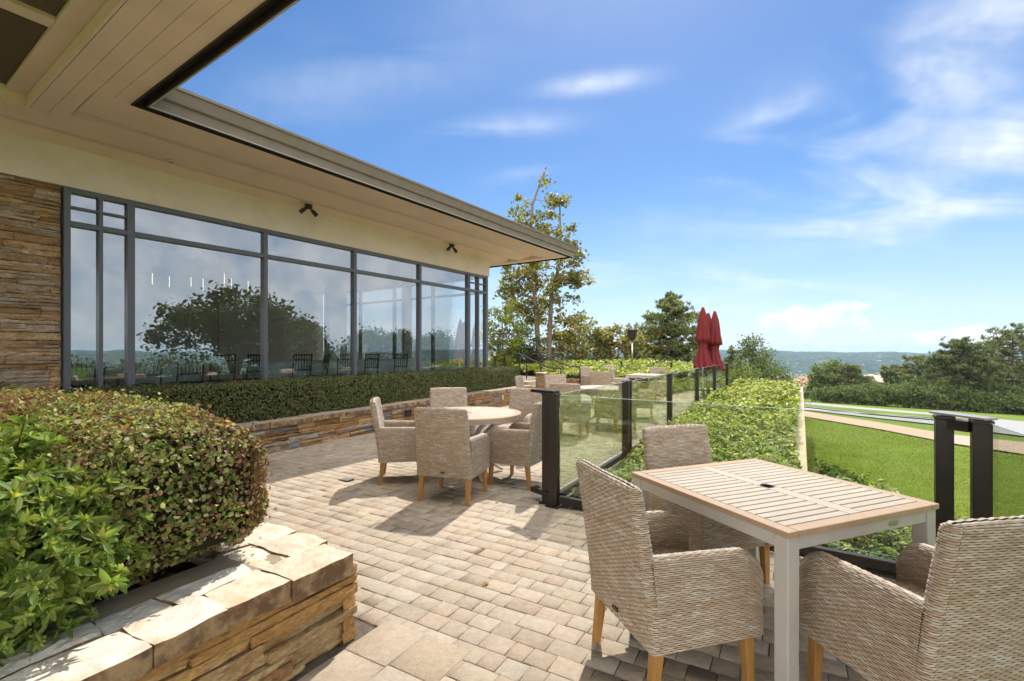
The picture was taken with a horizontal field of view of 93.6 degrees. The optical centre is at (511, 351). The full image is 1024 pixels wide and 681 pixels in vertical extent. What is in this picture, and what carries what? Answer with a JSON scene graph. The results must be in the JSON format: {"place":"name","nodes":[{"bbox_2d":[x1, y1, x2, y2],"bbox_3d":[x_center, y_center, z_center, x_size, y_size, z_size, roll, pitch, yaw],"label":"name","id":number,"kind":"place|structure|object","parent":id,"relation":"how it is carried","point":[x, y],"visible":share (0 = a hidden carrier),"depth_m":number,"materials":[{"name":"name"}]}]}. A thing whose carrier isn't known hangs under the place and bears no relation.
{"place":"outdoors","nodes":[
{"label":"outdoors","id":0,"kind":"place"},
{"bbox_2d":[251,388,892,680],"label":"patio paving","id":1,"kind":"structure","parent":0,"point":[432,561],"depth_m":3.17,"materials":[{"name":"beige stone"}]},
{"bbox_2d":[0,521,357,680],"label":"stone planter","id":2,"kind":"object","parent":1,"relation":"on","point":[274,602],"visible":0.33,"depth_m":1.99,"materials":[{"name":"stone"}]},
{"bbox_2d":[0,412,166,667],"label":"azalea bush","id":3,"kind":"object","parent":2,"relation":"in","point":[62,579],"visible":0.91,"depth_m":1.66,"materials":[{"name":"green plant"}]},
{"bbox_2d":[0,381,277,597],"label":"clipped shrub","id":4,"kind":"object","parent":2,"relation":"in","point":[200,472],"visible":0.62,"depth_m":2.15,"materials":[{"name":"green plant"}]},
{"bbox_2d":[93,553,216,602],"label":"leaf litter","id":5,"kind":"object","parent":2,"relation":"on","point":[145,581],"visible":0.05,"depth_m":2.19,"materials":[{"name":"brown plant"}]},
{"bbox_2d":[237,385,531,453],"bbox_3d":[-3.103,1.229,9.784,2.276,0.469,11.785,0,0,29],"label":"stone planter","id":6,"kind":"object","parent":1,"relation":"on","point":[280,434],"visible":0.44,"depth_m":7.93,"materials":[{"name":"stone"}]},
{"bbox_2d":[44,366,519,423],"bbox_3d":[-2.995,0.750,9.644,1.212,0.660,11.642,0,0,28],"label":"clipped hedge","id":7,"kind":"object","parent":6,"relation":"in","point":[245,400],"visible":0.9,"depth_m":7.94,"materials":[{"name":"green plant"}]},
{"bbox_2d":[369,397,425,485],"bbox_3d":[-1.290,0.996,5.541,0.655,0.929,0.583,0,0,-10],"label":"wicker armchair","id":8,"kind":"object","parent":1,"relation":"on","point":[395,441],"visible":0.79,"depth_m":5.26,"materials":[{"name":"beige wicker"}]},
{"bbox_2d":[414,407,489,505],"bbox_3d":[-0.600,0.996,4.832,0.583,0.929,0.655,0,0,17],"label":"wicker armchair","id":9,"kind":"object","parent":1,"relation":"on","point":[447,446],"visible":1,"depth_m":4.59,"materials":[{"name":"beige wicker"}]},
{"bbox_2d":[430,387,474,433],"bbox_3d":[-0.874,0.996,6.909,0.583,0.929,0.656,0,0,-16],"label":"wicker armchair","id":10,"kind":"object","parent":1,"relation":"on","point":[442,397],"visible":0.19,"depth_m":7.13,"materials":[{"name":"beige wicker"}]},
{"bbox_2d":[436,406,520,481],"bbox_3d":[-0.500,1.086,5.720,1.220,0.732,1.220,0,0,20],"label":"round table","id":11,"kind":"object","parent":1,"relation":"on","point":[482,417],"visible":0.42,"depth_m":5.52,"materials":[{"name":"beige wood"}]},
{"bbox_2d":[487,402,541,490],"bbox_3d":[0.124,0.996,5.376,0.655,0.929,0.583,0,0,28],"label":"wicker armchair","id":12,"kind":"object","parent":1,"relation":"on","point":[516,444],"visible":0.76,"depth_m":5.12,"materials":[{"name":"beige wicker"}]},
{"bbox_2d":[490,388,541,429],"bbox_3d":[0.103,0.996,6.765,0.583,0.929,0.656,0,0,27],"label":"wicker armchair","id":13,"kind":"object","parent":1,"relation":"on","point":[523,401],"visible":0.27,"depth_m":6.97,"materials":[{"name":"beige wicker"}]},
{"bbox_2d":[535,372,548,388],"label":"stone pier","id":14,"kind":"structure","parent":1,"relation":"on","point":[540,383],"depth_m":15.48,"materials":[{"name":"beige stone"}]},
{"bbox_2d":[526,354,580,385],"bbox_3d":[1.468,0.764,17.445,2.177,1.392,0.048,0,0,30],"label":"handrail","id":15,"kind":"object","parent":1,"relation":"on","point":[541,355],"visible":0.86,"depth_m":17.57,"materials":[{"name":"metal"}]},
{"bbox_2d":[544,374,565,389],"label":"wicker armchair","id":16,"kind":"object","parent":1,"relation":"on","point":[555,378],"visible":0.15,"depth_m":11.16,"materials":[{"name":"beige wicker"}]},
{"bbox_2d":[549,383,590,437],"bbox_3d":[1.011,0.996,8.404,0.583,0.929,0.655,0,0,25],"label":"wicker armchair","id":17,"kind":"object","parent":1,"relation":"on","point":[575,407],"visible":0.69,"depth_m":8.14,"materials":[{"name":"beige wicker"}]},
{"bbox_2d":[579,367,590,392],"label":"wicker armchair","id":18,"kind":"object","parent":1,"relation":"on","point":[585,377],"visible":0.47,"depth_m":16.99,"materials":[{"name":"beige wicker"}]},
{"bbox_2d":[581,385,621,425],"bbox_3d":[1.870,1.086,9.750,1.220,0.732,1.220,0,0,35],"label":"round table","id":19,"kind":"object","parent":1,"relation":"on","point":[611,389],"visible":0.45,"depth_m":9.42,"materials":[{"name":"beige wood"}]},
{"bbox_2d":[590,371,615,404],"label":"wicker armchair","id":20,"kind":"object","parent":1,"relation":"on","point":[600,378],"visible":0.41,"depth_m":12.91,"materials":[{"name":"beige wicker"}]},
{"bbox_2d":[566,379,661,395],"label":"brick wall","id":21,"kind":"structure","parent":1,"relation":"on","point":[644,384],"depth_m":16.13,"materials":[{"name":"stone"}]},
{"bbox_2d":[594,381,640,433],"bbox_3d":[1.953,0.996,8.860,0.583,0.929,0.655,0,0,-38],"label":"wicker armchair","id":22,"kind":"object","parent":1,"relation":"on","point":[607,408],"visible":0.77,"depth_m":8.71,"materials":[{"name":"beige wicker"}]},
{"bbox_2d":[610,368,631,394],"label":"wicker armchair","id":23,"kind":"object","parent":1,"relation":"on","point":[615,379],"visible":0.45,"depth_m":15.04,"materials":[{"name":"beige wicker"}]},
{"bbox_2d":[530,363,727,508],"bbox_3d":[3.887,0.914,10.793,0.362,1.091,14.435,0,0,30],"label":"glass railing","id":24,"kind":"object","parent":1,"relation":"on","point":[550,491],"visible":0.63,"depth_m":4.62,"materials":[{"name":"brown metal"}]},
{"bbox_2d":[627,329,637,377],"bbox_3d":[4.750,0.280,19.000,0.540,2.360,0.540,0,0,0],"label":"patio heater","id":25,"kind":"object","parent":1,"relation":"on","point":[632,333],"visible":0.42,"depth_m":18.91,"materials":[{"name":"metal"}]},
{"bbox_2d":[625,373,663,396],"bbox_3d":[4.238,1.088,15.300,0.950,0.744,1.150,0,0,30],"label":"slatted table","id":26,"kind":"object","parent":1,"relation":"on","point":[637,375],"visible":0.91,"depth_m":14.99,"materials":[{"name":"wood"}]},
{"bbox_2d":[637,376,657,419],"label":"wicker armchair","id":27,"kind":"object","parent":1,"relation":"on","point":[646,394],"visible":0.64,"depth_m":10.29,"materials":[{"name":"beige wicker"}]},
{"bbox_2d":[648,367,666,395],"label":"wicker armchair","id":28,"kind":"object","parent":1,"relation":"on","point":[655,370],"visible":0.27,"depth_m":16.57,"materials":[{"name":"beige wicker"}]},
{"bbox_2d":[649,370,675,400],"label":"wicker armchair","id":29,"kind":"object","parent":1,"relation":"on","point":[661,387],"visible":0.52,"depth_m":13.64,"materials":[{"name":"beige wicker"}]},
{"bbox_2d":[576,459,763,680],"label":"wicker armchair","id":30,"kind":"object","parent":1,"relation":"on","point":[659,589],"visible":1,"depth_m":2.00,"materials":[{"name":"beige wicker"}]},
{"bbox_2d":[693,305,712,398],"bbox_3d":[6.048,-0.020,15.192,0.608,2.960,0.609,0,0,40],"label":"closed umbrella","id":31,"kind":"object","parent":1,"relation":"on","point":[702,360],"visible":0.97,"depth_m":15.07,"materials":[{"name":"fabric"}]},
{"bbox_2d":[642,424,773,583],"bbox_3d":[1.273,0.996,3.207,0.583,0.929,0.655,0,0,-20],"label":"wicker armchair","id":32,"kind":"object","parent":1,"relation":"on","point":[671,446],"visible":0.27,"depth_m":3.33,"materials":[{"name":"beige wicker"}]},
{"bbox_2d":[699,310,717,394],"bbox_3d":[6.531,0.040,16.013,0.589,2.840,0.591,0,0,-10],"label":"closed umbrella","id":33,"kind":"object","parent":1,"relation":"on","point":[709,351],"visible":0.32,"depth_m":15.94,"materials":[{"name":"fabric"}]},
{"bbox_2d":[705,308,724,392],"bbox_3d":[6.544,0.030,15.492,0.597,2.860,0.574,0,0,-36],"label":"closed umbrella","id":34,"kind":"object","parent":1,"relation":"on","point":[715,343],"visible":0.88,"depth_m":15.37,"materials":[{"name":"fabric"}]},
{"bbox_2d":[631,458,938,680],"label":"slatted table","id":35,"kind":"object","parent":1,"relation":"on","point":[787,512],"visible":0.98,"depth_m":2.26,"materials":[{"name":"wood"}]},
{"bbox_2d":[799,515,1023,680],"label":"wicker armchair","id":36,"kind":"object","parent":1,"relation":"on","point":[951,608],"visible":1,"depth_m":1.59,"materials":[{"name":"beige wicker"}]},
{"bbox_2d":[929,411,1023,546],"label":"glass railing","id":37,"kind":"object","parent":1,"relation":"on","point":[979,428],"visible":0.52,"depth_m":2.81,"materials":[{"name":"brown metal"}]},
{"bbox_2d":[559,395,932,572],"bbox_3d":[1.534,0.912,3.752,2.653,1.012,0.050,0,0,35],"label":"glass railing","id":38,"kind":"object","parent":37,"relation":"attached to","point":[878,563],"visible":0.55,"depth_m":3.23,"materials":[{"name":"brown metal"}]},
{"bbox_2d":[289,454,895,680],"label":"patio base","id":39,"kind":"object","parent":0,"point":[362,628],"depth_m":2.38,"materials":[{"name":"grey stone"}]},
{"bbox_2d":[180,0,1023,352],"label":"sky","id":40,"kind":"structure","parent":0,"point":[814,175],"materials":[{"name":"blue"}]},
{"bbox_2d":[520,371,701,393],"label":"planted bank","id":41,"kind":"structure","parent":0,"point":[682,382],"depth_m":18.27,"materials":[{"name":"plant"}]},
{"bbox_2d":[472,294,528,373],"bbox_3d":[-0.437,-0.616,21.449,2.578,3.902,2.482,0,0,-34],"label":"leafy shrub","id":42,"kind":"object","parent":41,"relation":"on","point":[515,343],"visible":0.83,"depth_m":21.03,"materials":[{"name":"green plant"}]},
{"bbox_2d":[488,318,552,373],"bbox_3d":[0.337,-0.154,22.505,3.144,2.931,2.891,0,0,0],"label":"pine shrub","id":43,"kind":"object","parent":41,"relation":"on","point":[533,339],"visible":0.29,"depth_m":21.98,"materials":[{"name":"green plant"}]},
{"bbox_2d":[521,343,550,374],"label":"purple shrub","id":44,"kind":"object","parent":41,"relation":"on","point":[531,361],"visible":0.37,"depth_m":21.64,"materials":[{"name":"green plant"}]},
{"bbox_2d":[492,167,595,371],"bbox_3d":[1.548,-3.680,23.529,5.057,10.289,3.211,0,0,0],"label":"sycamore tree","id":45,"kind":"object","parent":41,"relation":"on","point":[533,284],"visible":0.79,"depth_m":23.37,"materials":[{"name":"green plant"}]},
{"bbox_2d":[540,323,598,371],"bbox_3d":[2.764,0.080,25.078,3.424,3.184,2.862,0,0,-27],"label":"young tree","id":46,"kind":"object","parent":41,"relation":"on","point":[568,337],"visible":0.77,"depth_m":24.61,"materials":[{"name":"green plant"}]},
{"bbox_2d":[449,357,700,379],"bbox_3d":[1.980,0.639,22.802,13.224,0.742,8.977,0,0,30],"label":"ground cover","id":47,"kind":"object","parent":41,"relation":"on","point":[640,365],"visible":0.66,"depth_m":19.57,"materials":[{"name":"green plant"}]},
{"bbox_2d":[567,318,615,358],"bbox_3d":[4.343,-0.164,26.359,2.965,3.670,3.098,0,0,-36],"label":"young tree","id":48,"kind":"object","parent":41,"relation":"on","point":[588,325],"visible":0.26,"depth_m":26.18,"materials":[{"name":"green plant"}]},
{"bbox_2d":[587,323,646,360],"bbox_3d":[5.573,0.047,25.524,3.020,3.248,2.529,0,0,0],"label":"young tree","id":49,"kind":"object","parent":41,"relation":"on","point":[604,335],"visible":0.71,"depth_m":25.23,"materials":[{"name":"green plant"}]},
{"bbox_2d":[323,349,1023,374],"bbox_3d":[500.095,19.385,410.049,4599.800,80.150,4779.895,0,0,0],"label":"hills","id":50,"kind":"structure","parent":0,"point":[867,362],"depth_m":1611.86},
{"bbox_2d":[704,372,1023,526],"bbox_3d":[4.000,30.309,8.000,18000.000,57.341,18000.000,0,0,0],"label":"ground","id":51,"kind":"structure","parent":0,"point":[930,427],"depth_m":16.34,"materials":[{"name":"green plant"}]},
{"bbox_2d":[0,0,578,391],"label":"restaurant building","id":52,"kind":"structure","parent":51,"relation":"on","point":[104,116],"depth_m":7.63,"materials":[{"name":"paint"}]},
{"bbox_2d":[59,354,106,390],"bbox_3d":[-6.282,0.499,7.035,0.468,0.922,0.408,0,0,29],"label":"banquet chair","id":53,"kind":"object","parent":52,"relation":"on","point":[86,363],"visible":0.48,"depth_m":6.90,"materials":[{"name":"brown wood"}]},
{"bbox_2d":[61,186,134,391],"bbox_3d":[-5.788,-0.625,6.748,0.130,3.170,0.777,0,0,34],"label":"window","id":54,"kind":"structure","parent":52,"relation":"in","point":[128,232],"depth_m":6.71,"materials":[{"name":"paint"}]},
{"bbox_2d":[135,354,162,386],"bbox_3d":[-5.747,0.499,7.501,0.468,0.922,0.408,0,0,42],"label":"banquet chair","id":55,"kind":"object","parent":52,"relation":"on","point":[153,362],"visible":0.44,"depth_m":7.40,"materials":[{"name":"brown wood"}]},
{"bbox_2d":[116,363,203,390],"bbox_3d":[-6.123,0.580,8.386,1.325,0.760,1.325,0,0,34],"label":"banquet table","id":56,"kind":"object","parent":52,"relation":"on","point":[169,372],"visible":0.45,"depth_m":7.95,"materials":[{"name":"fabric"}]},
{"bbox_2d":[165,354,204,384],"bbox_3d":[-5.423,0.499,7.975,0.468,0.922,0.408,0,0,32],"label":"banquet chair","id":57,"kind":"object","parent":52,"relation":"on","point":[189,373],"visible":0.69,"depth_m":7.87,"materials":[{"name":"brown wood"}]},
{"bbox_2d":[135,201,267,378],"bbox_3d":[-5.015,-0.625,7.881,0.130,3.170,1.989,0,0,34],"label":"window","id":58,"kind":"structure","parent":52,"relation":"in","point":[263,255],"depth_m":8.36,"materials":[{"name":"paint"}]},
{"bbox_2d":[138,241,272,291],"bbox_3d":[-6.821,-1.811,10.913,0.500,0.858,2.600,0,0,34],"label":"pendant light","id":59,"kind":"object","parent":52,"relation":"hanging from","point":[164,246],"visible":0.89,"depth_m":10.65,"materials":[{"name":"metal"}]},
{"bbox_2d":[204,354,235,382],"bbox_3d":[-5.190,0.499,8.549,0.408,0.922,0.468,0,0,-44],"label":"banquet chair","id":60,"kind":"object","parent":52,"relation":"on","point":[221,361],"visible":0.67,"depth_m":8.40,"materials":[{"name":"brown wood"}]},
{"bbox_2d":[233,354,259,381],"bbox_3d":[-4.823,0.499,8.855,0.468,0.922,0.408,0,0,26],"label":"banquet chair","id":61,"kind":"object","parent":52,"relation":"on","point":[250,360],"visible":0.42,"depth_m":8.68,"materials":[{"name":"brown wood"}]},
{"bbox_2d":[242,361,308,379],"bbox_3d":[-4.951,0.580,10.104,1.325,0.760,1.325,0,0,34],"label":"banquet table","id":62,"kind":"object","parent":52,"relation":"on","point":[278,369],"visible":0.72,"depth_m":9.64,"materials":[{"name":"fabric"}]},
{"bbox_2d":[282,354,312,377],"bbox_3d":[-4.301,0.499,9.619,0.468,0.922,0.408,0,0,36],"label":"banquet chair","id":63,"kind":"object","parent":52,"relation":"on","point":[301,360],"visible":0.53,"depth_m":9.48,"materials":[{"name":"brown wood"}]},
{"bbox_2d":[268,229,356,374],"bbox_3d":[-3.910,-0.625,9.500,0.130,3.170,1.931,0,0,34],"label":"window","id":64,"kind":"structure","parent":52,"relation":"in","point":[352,270],"depth_m":10.21,"materials":[{"name":"paint"}]},
{"bbox_2d":[306,354,329,376],"bbox_3d":[-4.206,0.499,10.357,0.468,0.922,0.408,0,0,-6],"label":"banquet chair","id":65,"kind":"object","parent":52,"relation":"on","point":[326,359],"visible":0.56,"depth_m":10.29,"materials":[{"name":"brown wood"}]},
{"bbox_2d":[307,360,349,374],"bbox_3d":[-4.284,0.580,11.171,1.325,0.760,1.325,0,0,34],"label":"banquet table","id":66,"kind":"object","parent":52,"relation":"on","point":[317,366],"visible":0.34,"depth_m":10.64,"materials":[{"name":"fabric"}]},
{"bbox_2d":[331,354,349,375],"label":"banquet chair","id":67,"kind":"object","parent":52,"relation":"on","point":[340,359],"visible":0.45,"depth_m":10.31,"materials":[{"name":"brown wood"}]},
{"bbox_2d":[357,353,379,374],"bbox_3d":[-3.345,0.499,11.021,0.468,0.922,0.408,0,0,32],"label":"banquet chair","id":68,"kind":"object","parent":52,"relation":"on","point":[371,358],"visible":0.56,"depth_m":10.89,"materials":[{"name":"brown wood"}]},
{"bbox_2d":[357,359,400,372],"bbox_3d":[-3.458,0.580,12.294,1.325,0.760,1.325,0,0,34],"label":"banquet table","id":69,"kind":"object","parent":52,"relation":"on","point":[386,365],"visible":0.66,"depth_m":11.78,"materials":[{"name":"fabric"}]},
{"bbox_2d":[357,248,421,370],"bbox_3d":[-2.824,-0.625,11.093,0.130,3.170,1.925,0,0,34],"label":"window","id":70,"kind":"structure","parent":52,"relation":"in","point":[418,280],"depth_m":11.80,"materials":[{"name":"paint"}]},
{"bbox_2d":[399,359,428,370],"bbox_3d":[-2.890,0.580,13.214,1.325,0.760,1.325,0,0,34],"label":"banquet table","id":71,"kind":"object","parent":52,"relation":"on","point":[411,365],"visible":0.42,"depth_m":12.69,"materials":[{"name":"fabric"}]},
{"bbox_2d":[347,277,481,369],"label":"window","id":72,"kind":"structure","parent":52,"relation":"in","point":[379,310],"depth_m":16.13,"materials":[{"name":"glass"}]},
{"bbox_2d":[422,262,469,367],"bbox_3d":[-1.747,-0.625,12.671,0.130,3.170,1.894,0,0,34],"label":"window","id":73,"kind":"structure","parent":52,"relation":"in","point":[467,274],"depth_m":13.35,"materials":[{"name":"paint"}]},
{"bbox_2d":[470,273,487,367],"bbox_3d":[-0.988,-0.625,13.785,0.130,3.170,0.825,0,0,34],"label":"window","id":74,"kind":"structure","parent":52,"relation":"in","point":[485,278],"depth_m":13.94,"materials":[{"name":"paint"}]},
{"bbox_2d":[616,325,669,358],"bbox_3d":[7.283,0.102,26.452,2.870,3.139,2.718,0,0,0],"label":"young tree","id":75,"kind":"object","parent":51,"relation":"on","point":[654,348],"visible":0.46,"depth_m":26.05,"materials":[{"name":"green plant"}]},
{"bbox_2d":[613,290,728,387],"bbox_3d":[8.813,-0.027,26.606,6.917,6.937,6.922,0,0,0],"label":"cypress tree","id":76,"kind":"object","parent":51,"relation":"on","point":[672,328],"visible":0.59,"depth_m":26.13,"materials":[{"name":"green plant"}]},
{"bbox_2d":[719,345,746,386],"bbox_3d":[12.618,1.549,26.714,2.048,3.947,2.249,0,0,35],"label":"young pine","id":77,"kind":"object","parent":51,"relation":"on","point":[729,359],"visible":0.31,"depth_m":26.79,"materials":[{"name":"green plant"}]},
{"bbox_2d":[567,432,908,579],"bbox_3d":[5.187,1.825,9.925,4.130,0.670,25.043,0,0,24],"label":"planting bed","id":78,"kind":"object","parent":51,"relation":"on","point":[885,574],"visible":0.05,"depth_m":3.60,"materials":[{"name":"soil"}]},
{"bbox_2d":[572,378,967,560],"bbox_3d":[4.727,1.155,9.283,4.031,0.674,19.613,0,0,23],"label":"ground cover","id":79,"kind":"object","parent":78,"relation":"on","point":[725,423],"visible":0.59,"depth_m":7.12,"materials":[{"name":"green plant"}]},
{"bbox_2d":[716,356,775,387],"bbox_3d":[11.516,1.835,23.984,3.283,3.211,3.543,0,0,0],"label":"leafy shrub","id":80,"kind":"object","parent":51,"relation":"on","point":[734,373],"visible":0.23,"depth_m":23.88,"materials":[{"name":"green plant"}]},
{"bbox_2d":[724,332,786,380],"bbox_3d":[14.758,1.395,28.887,3.854,5.124,3.891,0,0,0],"label":"upright shrub","id":81,"kind":"object","parent":51,"relation":"on","point":[749,349],"visible":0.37,"depth_m":28.81,"materials":[{"name":"green plant"}]},
{"bbox_2d":[725,350,806,403],"bbox_3d":[14.244,1.904,27.020,4.410,4.046,3.775,0,0,11],"label":"leafy shrub","id":82,"kind":"object","parent":51,"relation":"on","point":[774,372],"visible":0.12,"depth_m":26.62,"materials":[{"name":"green plant"}]},
{"bbox_2d":[787,387,806,470],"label":"retaining wall","id":83,"kind":"structure","parent":51,"relation":"on","point":[801,442],"depth_m":7.97,"materials":[{"name":"concrete"}]},
{"bbox_2d":[802,358,839,397],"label":"roadside tree","id":84,"kind":"object","parent":51,"relation":"on","point":[816,375],"visible":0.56,"depth_m":63.56,"materials":[{"name":"green plant"}]},
{"bbox_2d":[806,383,847,403],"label":"roadside shrub","id":85,"kind":"object","parent":51,"relation":"on","point":[817,393],"visible":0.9,"depth_m":54.62,"materials":[{"name":"green plant"}]},
{"bbox_2d":[808,458,869,483],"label":"shrub","id":86,"kind":"object","parent":51,"relation":"on","point":[826,469],"visible":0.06,"depth_m":7.15,"materials":[{"name":"green plant"}]},
{"bbox_2d":[818,363,879,397],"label":"roadside pine","id":87,"kind":"object","parent":51,"relation":"on","point":[847,373],"visible":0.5,"depth_m":61.31,"materials":[{"name":"green plant"}]},
{"bbox_2d":[830,383,871,404],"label":"roadside shrub","id":88,"kind":"object","parent":51,"relation":"on","point":[847,400],"visible":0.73,"depth_m":53.41,"materials":[{"name":"green plant"}]},
{"bbox_2d":[844,382,893,405],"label":"roadside shrub","id":89,"kind":"object","parent":51,"relation":"on","point":[861,386],"visible":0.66,"depth_m":52.62,"materials":[{"name":"green plant"}]},
{"bbox_2d":[861,381,910,405],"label":"roadside shrub","id":90,"kind":"object","parent":51,"relation":"on","point":[891,389],"visible":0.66,"depth_m":52.16,"materials":[{"name":"green plant"}]},
{"bbox_2d":[878,364,905,389],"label":"roadside pine","id":91,"kind":"object","parent":51,"relation":"on","point":[886,374],"visible":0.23,"depth_m":69.62,"materials":[{"name":"green plant"}]},
{"bbox_2d":[880,382,929,407],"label":"roadside shrub","id":92,"kind":"object","parent":51,"relation":"on","point":[909,386],"visible":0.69,"depth_m":51.27,"materials":[{"name":"green plant"}]},
{"bbox_2d":[804,411,1023,453],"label":"footpath","id":93,"kind":"structure","parent":51,"relation":"on","point":[1010,446],"depth_m":22.71,"materials":[{"name":"beige concrete"}]},
{"bbox_2d":[875,354,969,388],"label":"roadside pine","id":94,"kind":"object","parent":51,"relation":"on","point":[905,371],"visible":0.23,"depth_m":64.18,"materials":[{"name":"green plant"}]},
{"bbox_2d":[902,386,945,408],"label":"roadside shrub","id":95,"kind":"object","parent":51,"relation":"on","point":[919,404],"visible":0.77,"depth_m":50.58,"materials":[{"name":"green plant"}]},
{"bbox_2d":[891,369,966,392],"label":"roadside tree","id":96,"kind":"object","parent":51,"relation":"on","point":[918,382],"visible":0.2,"depth_m":56.96,"materials":[{"name":"green plant"}]},
{"bbox_2d":[913,380,964,409],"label":"roadside shrub","id":97,"kind":"object","parent":51,"relation":"on","point":[939,388],"visible":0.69,"depth_m":50.13,"materials":[{"name":"green plant"}]},
{"bbox_2d":[936,387,984,411],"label":"roadside shrub","id":98,"kind":"object","parent":51,"relation":"on","point":[965,395],"visible":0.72,"depth_m":49.28,"materials":[{"name":"green plant"}]},
{"bbox_2d":[909,335,1022,407],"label":"roadside pine","id":99,"kind":"object","parent":51,"relation":"on","point":[971,354],"visible":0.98,"depth_m":51.12,"materials":[{"name":"green plant"}]},
{"bbox_2d":[947,392,1012,413],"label":"roadside shrub","id":100,"kind":"object","parent":51,"relation":"on","point":[988,407],"visible":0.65,"depth_m":47.96,"materials":[{"name":"green plant"}]},
{"bbox_2d":[940,324,1023,412],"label":"roadside pine","id":101,"kind":"object","parent":51,"relation":"on","point":[1017,385],"visible":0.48,"depth_m":51.80,"materials":[{"name":"green plant"}]},
{"bbox_2d":[962,322,1023,395],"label":"roadside pine","id":102,"kind":"object","parent":51,"relation":"on","point":[1013,324],"visible":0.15,"depth_m":57.94,"materials":[{"name":"green plant"}]},
{"bbox_2d":[968,390,1021,414],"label":"roadside shrub","id":103,"kind":"object","parent":51,"relation":"on","point":[988,396],"visible":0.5,"depth_m":48.12,"materials":[{"name":"green plant"}]},
{"bbox_2d":[989,387,1023,414],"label":"roadside shrub","id":104,"kind":"object","parent":51,"relation":"on","point":[1008,397],"visible":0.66,"depth_m":47.61,"materials":[{"name":"green plant"}]},
{"bbox_2d":[804,404,967,419],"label":"road kerb","id":105,"kind":"structure","parent":0,"point":[875,413],"depth_m":35.49,"materials":[{"name":"concrete"}]},
{"bbox_2d":[804,402,1023,435],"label":"road","id":106,"kind":"structure","parent":0,"point":[1017,426],"depth_m":33.03,"materials":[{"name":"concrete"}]},
{"bbox_2d":[804,404,966,418],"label":"road island","id":107,"kind":"structure","parent":106,"relation":"on","point":[876,411],"depth_m":37.00,"materials":[{"name":"green plant"}]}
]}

